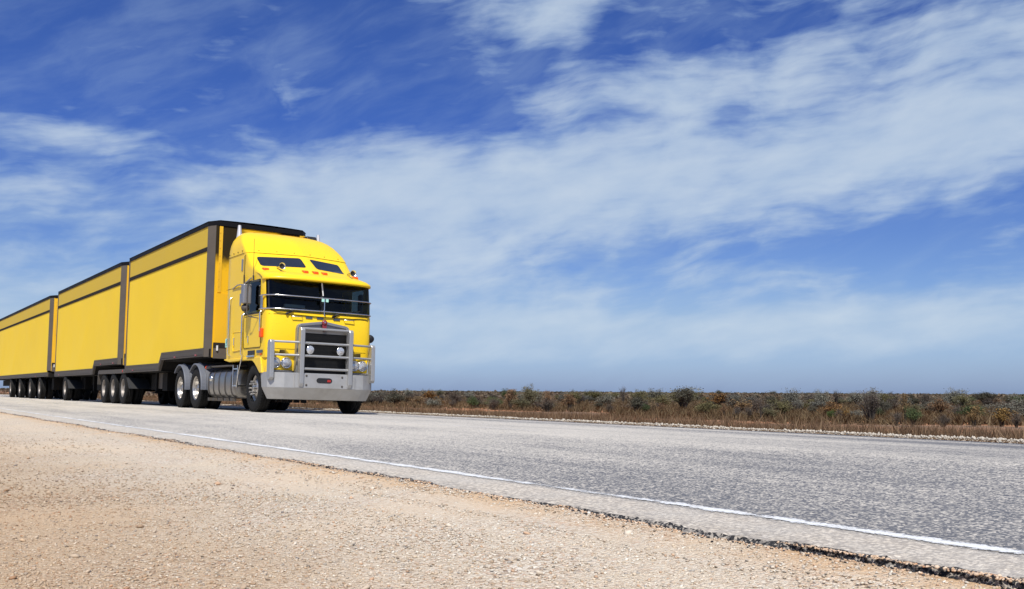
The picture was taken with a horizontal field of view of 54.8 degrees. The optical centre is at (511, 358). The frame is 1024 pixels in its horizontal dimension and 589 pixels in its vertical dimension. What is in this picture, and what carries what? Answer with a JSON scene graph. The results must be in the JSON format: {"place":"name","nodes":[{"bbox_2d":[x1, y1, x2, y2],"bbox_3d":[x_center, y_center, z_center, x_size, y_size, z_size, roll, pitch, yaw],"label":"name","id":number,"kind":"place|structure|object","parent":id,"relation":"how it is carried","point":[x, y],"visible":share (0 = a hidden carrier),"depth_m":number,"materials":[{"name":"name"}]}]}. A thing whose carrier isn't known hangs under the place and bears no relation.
{"place":"outdoors","nodes":[
{"label":"outdoors","id":0,"kind":"place"},
{"bbox_2d":[0,395,1023,588],"bbox_3d":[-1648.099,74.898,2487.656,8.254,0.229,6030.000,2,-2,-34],"label":"road","id":1,"kind":"structure","parent":0,"point":[962,491],"depth_m":6.21,"materials":[{"name":"grey asphalt"}]},
{"bbox_2d":[0,295,97,399],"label":"trailer","id":2,"kind":"object","parent":1,"relation":"on","point":[27,348],"visible":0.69,"depth_m":45.81,"materials":[{"name":"metal"}]},
{"bbox_2d":[54,262,149,400],"bbox_3d":[-14.274,-0.609,35.916,2.424,4.430,11.760,3,-3,-34],"label":"trailer","id":3,"kind":"object","parent":1,"relation":"on","point":[91,327],"visible":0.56,"depth_m":34.53,"materials":[{"name":"metal"}]},
{"bbox_2d":[97,220,305,404],"bbox_3d":[-9.394,-0.828,28.578,2.432,4.430,12.230,3,-3,-34],"label":"trailer","id":4,"kind":"object","parent":1,"relation":"on","point":[177,300],"visible":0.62,"depth_m":25.56,"materials":[{"name":"metal"}]},
{"bbox_2d":[174,225,374,413],"bbox_3d":[-5.799,-0.861,23.066,2.800,4.164,7.630,3,-3,-34],"label":"truck","id":5,"kind":"object","parent":1,"relation":"on","point":[298,319],"visible":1,"depth_m":20.34,"materials":[{"name":"paint"}]},
{"bbox_2d":[0,408,1023,553],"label":"road edge line","id":6,"kind":"object","parent":1,"relation":"on","point":[939,541],"visible":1,"depth_m":4.20,"materials":[{"name":"paint"}]},
{"bbox_2d":[0,391,1023,588],"bbox_3d":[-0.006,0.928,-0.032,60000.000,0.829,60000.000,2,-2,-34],"label":"ground","id":7,"kind":"structure","parent":0,"point":[569,526],"depth_m":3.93,"materials":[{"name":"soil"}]},
{"bbox_2d":[0,413,474,507],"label":"gravel stones","id":8,"kind":"object","parent":7,"relation":"on","point":[50,493],"visible":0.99,"depth_m":5.91,"materials":[{"name":"beige gravel"}]},
{"bbox_2d":[365,394,382,402],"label":"shrub","id":9,"kind":"object","parent":7,"relation":"on","point":[370,400],"visible":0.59,"depth_m":72.01,"materials":[{"name":"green plant"}]},
{"bbox_2d":[375,395,384,403],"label":"shrub","id":10,"kind":"object","parent":7,"relation":"on","point":[380,399],"visible":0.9,"depth_m":72.00,"materials":[{"name":"green plant"}]},
{"bbox_2d":[370,391,390,398],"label":"shrub","id":11,"kind":"object","parent":7,"relation":"on","point":[376,394],"visible":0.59,"depth_m":84.25,"materials":[{"name":"green plant"}]},
{"bbox_2d":[380,388,407,403],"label":"shrub","id":12,"kind":"object","parent":7,"relation":"on","point":[395,398],"visible":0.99,"depth_m":65.20,"materials":[{"name":"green plant"}]},
{"bbox_2d":[403,388,414,396],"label":"shrub","id":13,"kind":"object","parent":7,"relation":"on","point":[407,392],"visible":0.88,"depth_m":120.84,"materials":[{"name":"green plant"}]},
{"bbox_2d":[411,395,426,402],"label":"shrub","id":14,"kind":"object","parent":7,"relation":"on","point":[418,398],"visible":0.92,"depth_m":76.11,"materials":[{"name":"brown plant"}]},
{"bbox_2d":[422,390,438,399],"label":"shrub","id":15,"kind":"object","parent":7,"relation":"on","point":[429,395],"visible":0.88,"depth_m":83.06,"materials":[{"name":"orange plant"}]},
{"bbox_2d":[424,398,443,407],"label":"shrub","id":16,"kind":"object","parent":7,"relation":"on","point":[435,401],"visible":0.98,"depth_m":58.10,"materials":[{"name":"grey plant"}]},
{"bbox_2d":[445,389,463,401],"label":"shrub","id":17,"kind":"object","parent":7,"relation":"on","point":[456,397],"visible":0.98,"depth_m":72.34,"materials":[{"name":"brown plant"}]},
{"bbox_2d":[462,391,474,397],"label":"shrub","id":18,"kind":"object","parent":7,"relation":"on","point":[467,394],"visible":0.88,"depth_m":106.41,"materials":[{"name":"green plant"}]},
{"bbox_2d":[466,395,479,407],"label":"shrub","id":19,"kind":"object","parent":7,"relation":"on","point":[473,401],"visible":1,"depth_m":58.66,"materials":[{"name":"green plant"}]},
{"bbox_2d":[461,396,486,407],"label":"shrub","id":20,"kind":"object","parent":7,"relation":"on","point":[478,399],"visible":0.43,"depth_m":59.95,"materials":[{"name":"green plant"}]},
{"bbox_2d":[486,399,502,409],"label":"shrub","id":21,"kind":"object","parent":7,"relation":"on","point":[493,404],"visible":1,"depth_m":53.82,"materials":[{"name":"brown plant"}]},
{"bbox_2d":[485,397,503,406],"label":"shrub","id":22,"kind":"object","parent":7,"relation":"on","point":[490,398],"visible":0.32,"depth_m":57.33,"materials":[{"name":"green plant"}]},
{"bbox_2d":[497,388,518,397],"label":"shrub","id":23,"kind":"object","parent":7,"relation":"on","point":[504,393],"visible":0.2,"depth_m":95.14,"materials":[{"name":"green plant"}]},
{"bbox_2d":[0,388,1022,400],"bbox_3d":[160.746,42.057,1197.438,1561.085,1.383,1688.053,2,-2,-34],"label":"distant scrub","id":24,"kind":"object","parent":7,"relation":"on","point":[488,393],"visible":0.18,"depth_m":169.62,"materials":[{"name":"green plant"}]},
{"bbox_2d":[0,412,1023,588],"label":"bitumen crumbs","id":25,"kind":"object","parent":7,"relation":"on","point":[953,569],"visible":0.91,"depth_m":3.53,"materials":[{"name":"asphalt"}]},
{"bbox_2d":[0,394,1023,443],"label":"rubble berm","id":26,"kind":"structure","parent":7,"relation":"on","point":[972,438],"depth_m":14.75,"materials":[{"name":"stone"}]},
{"bbox_2d":[503,389,520,408],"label":"shrub","id":27,"kind":"object","parent":7,"relation":"on","point":[509,395],"visible":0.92,"depth_m":57.65,"materials":[{"name":"brown plant"}]},
{"bbox_2d":[2,388,1023,394],"bbox_3d":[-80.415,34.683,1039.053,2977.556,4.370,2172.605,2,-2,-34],"label":"horizon trees","id":28,"kind":"object","parent":7,"relation":"on","point":[661,392],"visible":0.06,"depth_m":1536.30,"materials":[{"name":"green plant"}]},
{"bbox_2d":[509,397,532,409],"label":"shrub","id":29,"kind":"object","parent":7,"relation":"on","point":[519,403],"visible":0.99,"depth_m":53.23,"materials":[{"name":"green plant"}]},
{"bbox_2d":[520,385,539,407],"bbox_3d":[1.082,2.245,59.144,1.171,1.586,1.009,1,-2,-15],"label":"shrub","id":30,"kind":"object","parent":7,"relation":"on","point":[529,396],"visible":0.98,"depth_m":58.97,"materials":[{"name":"green plant"}]},
{"bbox_2d":[516,390,544,406],"bbox_3d":[1.203,2.547,62.532,1.974,1.212,1.589,0,-2,14],"label":"shrub","id":31,"kind":"object","parent":7,"relation":"on","point":[538,399],"visible":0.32,"depth_m":62.37,"materials":[{"name":"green plant"}]},
{"bbox_2d":[534,397,559,411],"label":"shrub","id":32,"kind":"object","parent":7,"relation":"on","point":[548,404],"visible":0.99,"depth_m":49.43,"materials":[{"name":"grey plant"}]},
{"bbox_2d":[542,390,554,400],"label":"shrub","id":33,"kind":"object","parent":7,"relation":"on","point":[547,396],"visible":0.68,"depth_m":55.10,"materials":[{"name":"brown plant"}]},
{"bbox_2d":[556,391,567,400],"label":"shrub","id":34,"kind":"object","parent":7,"relation":"on","point":[563,396],"visible":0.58,"depth_m":83.56,"materials":[{"name":"plant"}]},
{"bbox_2d":[558,394,576,409],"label":"shrub","id":35,"kind":"object","parent":7,"relation":"on","point":[569,400],"visible":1,"depth_m":53.57,"materials":[{"name":"orange plant"}]},
{"bbox_2d":[565,389,581,406],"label":"shrub","id":36,"kind":"object","parent":7,"relation":"on","point":[576,395],"visible":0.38,"depth_m":59.86,"materials":[{"name":"green plant"}]},
{"bbox_2d":[143,394,1023,425],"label":"scrub","id":37,"kind":"object","parent":7,"relation":"on","point":[928,418],"visible":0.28,"depth_m":42.92,"materials":[{"name":"plant"}]},
{"bbox_2d":[581,389,603,400],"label":"shrub","id":38,"kind":"object","parent":7,"relation":"on","point":[594,395],"visible":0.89,"depth_m":110.62,"materials":[{"name":"green plant"}]},
{"bbox_2d":[595,393,619,405],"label":"shrub","id":39,"kind":"object","parent":7,"relation":"on","point":[606,399],"visible":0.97,"depth_m":67.91,"materials":[{"name":"plant"}]},
{"bbox_2d":[604,402,614,412],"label":"shrub","id":40,"kind":"object","parent":7,"relation":"on","point":[610,407],"visible":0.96,"depth_m":46.49,"materials":[{"name":"brown plant"}]},
{"bbox_2d":[618,387,628,401],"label":"shrub","id":41,"kind":"object","parent":7,"relation":"on","point":[623,394],"visible":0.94,"depth_m":89.59,"materials":[{"name":"green plant"}]},
{"bbox_2d":[628,395,647,411],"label":"shrub","id":42,"kind":"object","parent":7,"relation":"on","point":[637,402],"visible":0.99,"depth_m":44.43,"materials":[{"name":"grey plant"}]},
{"bbox_2d":[629,389,647,399],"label":"shrub","id":43,"kind":"object","parent":7,"relation":"on","point":[640,394],"visible":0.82,"depth_m":90.25,"materials":[{"name":"green plant"}]},
{"bbox_2d":[640,403,648,411],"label":"shrub","id":44,"kind":"object","parent":7,"relation":"on","point":[644,408],"visible":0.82,"depth_m":45.70,"materials":[{"name":"green plant"}]},
{"bbox_2d":[648,399,655,409],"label":"shrub","id":45,"kind":"object","parent":7,"relation":"on","point":[652,405],"visible":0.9,"depth_m":46.61,"materials":[{"name":"brown plant"}]},
{"bbox_2d":[646,387,668,399],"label":"shrub","id":46,"kind":"object","parent":7,"relation":"on","point":[651,394],"visible":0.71,"depth_m":91.13,"materials":[{"name":"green plant"}]},
{"bbox_2d":[645,394,673,406],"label":"shrub","id":47,"kind":"object","parent":7,"relation":"on","point":[662,400],"visible":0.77,"depth_m":54.02,"materials":[{"name":"green plant"}]},
{"bbox_2d":[673,385,699,408],"bbox_3d":[10.469,2.349,58.965,1.578,1.467,1.787,-1,-2,29],"label":"shrub","id":48,"kind":"object","parent":7,"relation":"on","point":[686,395],"visible":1,"depth_m":58.70,"materials":[{"name":"green plant"}]},
{"bbox_2d":[668,386,704,408],"bbox_3d":[10.814,2.437,62.245,2.906,1.527,2.117,2,-3,-45],"label":"shrub","id":49,"kind":"object","parent":7,"relation":"on","point":[679,401],"visible":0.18,"depth_m":62.22,"materials":[{"name":"green plant"}]},
{"bbox_2d":[696,399,713,412],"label":"shrub","id":50,"kind":"object","parent":7,"relation":"on","point":[705,406],"visible":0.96,"depth_m":41.98,"materials":[{"name":"green plant"}]},
{"bbox_2d":[693,402,721,411],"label":"shrub","id":51,"kind":"object","parent":7,"relation":"on","point":[714,407],"visible":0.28,"depth_m":46.26,"materials":[{"name":"green plant"}]},
{"bbox_2d":[704,392,729,405],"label":"shrub","id":52,"kind":"object","parent":7,"relation":"on","point":[717,399],"visible":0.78,"depth_m":66.64,"materials":[{"name":"orange plant"}]},
{"bbox_2d":[720,403,727,414],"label":"shrub","id":53,"kind":"object","parent":7,"relation":"on","point":[724,407],"visible":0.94,"depth_m":41.13,"materials":[{"name":"brown plant"}]},
{"bbox_2d":[722,391,744,409],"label":"shrub","id":54,"kind":"object","parent":7,"relation":"on","point":[730,400],"visible":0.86,"depth_m":54.16,"materials":[{"name":"green plant"}]},
{"bbox_2d":[732,397,751,410],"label":"shrub","id":55,"kind":"object","parent":7,"relation":"on","point":[741,405],"visible":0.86,"depth_m":47.41,"materials":[{"name":"brown plant"}]},
{"bbox_2d":[741,407,754,417],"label":"shrub","id":56,"kind":"object","parent":7,"relation":"on","point":[749,411],"visible":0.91,"depth_m":37.22,"materials":[{"name":"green plant"}]},
{"bbox_2d":[742,395,756,404],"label":"shrub","id":57,"kind":"object","parent":7,"relation":"on","point":[750,398],"visible":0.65,"depth_m":71.84,"materials":[{"name":"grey plant"}]},
{"bbox_2d":[746,398,764,411],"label":"shrub","id":58,"kind":"object","parent":7,"relation":"on","point":[755,407],"visible":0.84,"depth_m":48.21,"materials":[{"name":"green plant"}]},
{"bbox_2d":[758,399,762,419],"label":"shrub","id":59,"kind":"object","parent":7,"relation":"on","point":[760,405],"visible":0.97,"depth_m":35.65,"materials":[{"name":"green plant"}]},
{"bbox_2d":[754,402,779,413],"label":"shrub","id":60,"kind":"object","parent":7,"relation":"on","point":[765,406],"visible":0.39,"depth_m":38.69,"materials":[{"name":"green plant"}]},
{"bbox_2d":[757,394,780,404],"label":"shrub","id":61,"kind":"object","parent":7,"relation":"on","point":[769,398],"visible":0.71,"depth_m":52.94,"materials":[{"name":"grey plant"}]},
{"bbox_2d":[761,406,778,417],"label":"shrub","id":62,"kind":"object","parent":7,"relation":"on","point":[768,411],"visible":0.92,"depth_m":36.73,"materials":[{"name":"green plant"}]},
{"bbox_2d":[767,398,795,413],"bbox_3d":[11.284,2.065,41.414,1.355,0.855,0.987,2,-2,-38],"label":"shrub","id":63,"kind":"object","parent":7,"relation":"on","point":[783,407],"visible":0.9,"depth_m":41.30,"materials":[{"name":"green plant"}]},
{"bbox_2d":[777,387,802,403],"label":"shrub","id":64,"kind":"object","parent":7,"relation":"on","point":[791,396],"visible":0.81,"depth_m":59.52,"materials":[{"name":"green plant"}]},
{"bbox_2d":[781,402,798,411],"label":"shrub","id":65,"kind":"object","parent":7,"relation":"on","point":[793,405],"visible":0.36,"depth_m":50.31,"materials":[{"name":"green plant"}]},
{"bbox_2d":[791,398,805,408],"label":"shrub","id":66,"kind":"object","parent":7,"relation":"on","point":[799,404],"visible":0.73,"depth_m":53.45,"materials":[{"name":"grey plant"}]},
{"bbox_2d":[802,393,814,403],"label":"shrub","id":67,"kind":"object","parent":7,"relation":"on","point":[810,397],"visible":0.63,"depth_m":75.87,"materials":[{"name":"grey plant"}]},
{"bbox_2d":[806,406,817,413],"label":"shrub","id":68,"kind":"object","parent":7,"relation":"on","point":[811,408],"visible":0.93,"depth_m":43.76,"materials":[{"name":"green plant"}]},
{"bbox_2d":[808,400,828,407],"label":"shrub","id":69,"kind":"object","parent":7,"relation":"on","point":[815,404],"visible":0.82,"depth_m":59.84,"materials":[{"name":"grey plant"}]},
{"bbox_2d":[812,389,831,402],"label":"shrub","id":70,"kind":"object","parent":7,"relation":"on","point":[820,396],"visible":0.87,"depth_m":66.21,"materials":[{"name":"grey plant"}]},
{"bbox_2d":[817,401,841,413],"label":"shrub","id":71,"kind":"object","parent":7,"relation":"on","point":[828,407],"visible":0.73,"depth_m":39.20,"materials":[{"name":"orange plant"}]},
{"bbox_2d":[827,409,835,417],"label":"shrub","id":72,"kind":"object","parent":7,"relation":"on","point":[830,413],"visible":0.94,"depth_m":36.60,"materials":[{"name":"green plant"}]},
{"bbox_2d":[832,390,841,403],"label":"shrub","id":73,"kind":"object","parent":7,"relation":"on","point":[836,397],"visible":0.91,"depth_m":87.62,"materials":[{"name":"grey plant"}]},
{"bbox_2d":[839,405,849,415],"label":"shrub","id":74,"kind":"object","parent":7,"relation":"on","point":[844,411],"visible":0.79,"depth_m":36.54,"materials":[{"name":"brown plant"}]},
{"bbox_2d":[845,390,863,403],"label":"shrub","id":75,"kind":"object","parent":7,"relation":"on","point":[856,398],"visible":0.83,"depth_m":87.45,"materials":[{"name":"plant"}]},
{"bbox_2d":[842,409,866,416],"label":"shrub","id":76,"kind":"object","parent":7,"relation":"on","point":[855,413],"visible":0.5,"depth_m":37.60,"materials":[{"name":"grey plant"}]},
{"bbox_2d":[856,387,880,420],"bbox_3d":[12.158,1.597,33.635,1.006,1.282,1.122,1,-2,-27],"label":"shrub","id":77,"kind":"object","parent":7,"relation":"on","point":[871,409],"visible":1,"depth_m":33.57,"materials":[{"name":"grey plant"}]},
{"bbox_2d":[859,387,881,401],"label":"shrub","id":78,"kind":"object","parent":7,"relation":"on","point":[875,394],"visible":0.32,"depth_m":60.49,"materials":[{"name":"grey plant"}]},
{"bbox_2d":[869,400,888,410],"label":"shrub","id":79,"kind":"object","parent":7,"relation":"on","point":[881,405],"visible":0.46,"depth_m":43.42,"materials":[{"name":"grey plant"}]},
{"bbox_2d":[878,391,890,401],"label":"shrub","id":80,"kind":"object","parent":7,"relation":"on","point":[883,396],"visible":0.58,"depth_m":75.71,"materials":[{"name":"green plant"}]},
{"bbox_2d":[887,397,899,411],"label":"shrub","id":81,"kind":"object","parent":7,"relation":"on","point":[894,405],"visible":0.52,"depth_m":55.18,"materials":[{"name":"grey plant"}]},
{"bbox_2d":[891,412,903,425],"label":"shrub","id":82,"kind":"object","parent":7,"relation":"on","point":[896,416],"visible":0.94,"depth_m":31.02,"materials":[{"name":"plant"}]},
{"bbox_2d":[899,393,910,423],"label":"shrub","id":83,"kind":"object","parent":7,"relation":"on","point":[904,402],"visible":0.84,"depth_m":32.76,"materials":[{"name":"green plant"}]},
{"bbox_2d":[904,405,921,426],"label":"shrub","id":84,"kind":"object","parent":7,"relation":"on","point":[912,415],"visible":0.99,"depth_m":30.52,"materials":[{"name":"green plant"}]},
{"bbox_2d":[907,392,923,404],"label":"shrub","id":85,"kind":"object","parent":7,"relation":"on","point":[916,400],"visible":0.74,"depth_m":78.93,"materials":[{"name":"grey plant"}]},
{"bbox_2d":[910,403,921,410],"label":"shrub","id":86,"kind":"object","parent":7,"relation":"on","point":[915,406],"visible":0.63,"depth_m":48.71,"materials":[{"name":"brown plant"}]},
{"bbox_2d":[918,393,934,403],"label":"shrub","id":87,"kind":"object","parent":7,"relation":"on","point":[925,399],"visible":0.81,"depth_m":86.49,"materials":[{"name":"grey plant"}]},
{"bbox_2d":[917,402,947,412],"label":"shrub","id":88,"kind":"object","parent":7,"relation":"on","point":[925,408],"visible":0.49,"depth_m":49.67,"materials":[{"name":"brown plant"}]},
{"bbox_2d":[924,398,952,413],"bbox_3d":[20.391,2.315,47.125,1.372,0.853,1.362,-1,-2,38],"label":"shrub","id":89,"kind":"object","parent":7,"relation":"on","point":[940,406],"visible":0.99,"depth_m":47.08,"materials":[{"name":"orange plant"}]},
{"bbox_2d":[934,412,954,425],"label":"shrub","id":90,"kind":"object","parent":7,"relation":"on","point":[943,420],"visible":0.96,"depth_m":30.32,"materials":[{"name":"plant"}]},
{"bbox_2d":[940,388,970,405],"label":"shrub","id":91,"kind":"object","parent":7,"relation":"on","point":[954,393],"visible":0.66,"depth_m":77.43,"materials":[{"name":"grey plant"}]},
{"bbox_2d":[949,403,963,415],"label":"shrub","id":92,"kind":"object","parent":7,"relation":"on","point":[956,409],"visible":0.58,"depth_m":42.09,"materials":[{"name":"grey plant"}]},
{"bbox_2d":[951,393,975,406],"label":"shrub","id":93,"kind":"object","parent":7,"relation":"on","point":[963,400],"visible":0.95,"depth_m":72.83,"materials":[{"name":"green plant"}]},
{"bbox_2d":[955,404,986,417],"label":"shrub","id":94,"kind":"object","parent":7,"relation":"on","point":[966,409],"visible":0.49,"depth_m":38.43,"materials":[{"name":"green plant"}]},
{"bbox_2d":[963,406,985,424],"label":"shrub","id":95,"kind":"object","parent":7,"relation":"on","point":[973,414],"visible":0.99,"depth_m":30.89,"materials":[{"name":"brown plant"}]},
{"bbox_2d":[970,391,1001,403],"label":"shrub","id":96,"kind":"object","parent":7,"relation":"on","point":[981,396],"visible":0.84,"depth_m":84.35,"materials":[{"name":"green plant"}]},
{"bbox_2d":[982,396,995,405],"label":"shrub","id":97,"kind":"object","parent":7,"relation":"on","point":[988,401],"visible":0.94,"depth_m":74.68,"materials":[{"name":"grey plant"}]},
{"bbox_2d":[991,396,1003,404],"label":"shrub","id":98,"kind":"object","parent":7,"relation":"on","point":[998,400],"visible":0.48,"depth_m":89.52,"materials":[{"name":"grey plant"}]},
{"bbox_2d":[991,408,1017,426],"bbox_3d":[15.367,1.844,30.976,0.887,0.634,0.883,1,-2,-4],"label":"shrub","id":99,"kind":"object","parent":7,"relation":"on","point":[1001,415],"visible":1,"depth_m":30.98,"materials":[{"name":"yellow plant"}]},
{"bbox_2d":[986,400,1022,416],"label":"shrub","id":100,"kind":"object","parent":7,"relation":"on","point":[1011,410],"visible":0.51,"depth_m":37.62,"materials":[{"name":"plant"}]},
{"bbox_2d":[1001,396,1012,402],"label":"shrub","id":101,"kind":"object","parent":7,"relation":"on","point":[1005,398],"visible":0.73,"depth_m":100.79,"materials":[{"name":"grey plant"}]},
{"bbox_2d":[1005,397,1023,411],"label":"shrub","id":102,"kind":"object","parent":7,"relation":"on","point":[1019,404],"visible":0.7,"depth_m":46.34,"materials":[{"name":"grey plant"}]},
{"bbox_2d":[1011,411,1021,427],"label":"shrub","id":103,"kind":"object","parent":7,"relation":"on","point":[1016,420],"visible":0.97,"depth_m":29.94,"materials":[{"name":"plant"}]},
{"bbox_2d":[0,392,1023,443],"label":"dry grass","id":104,"kind":"structure","parent":0,"point":[998,432],"depth_m":19.10,"materials":[{"name":"brown plant"}]},
{"bbox_2d":[0,0,1023,394],"label":"sky","id":105,"kind":"structure","parent":0,"point":[749,196],"materials":[{"name":"blue"}]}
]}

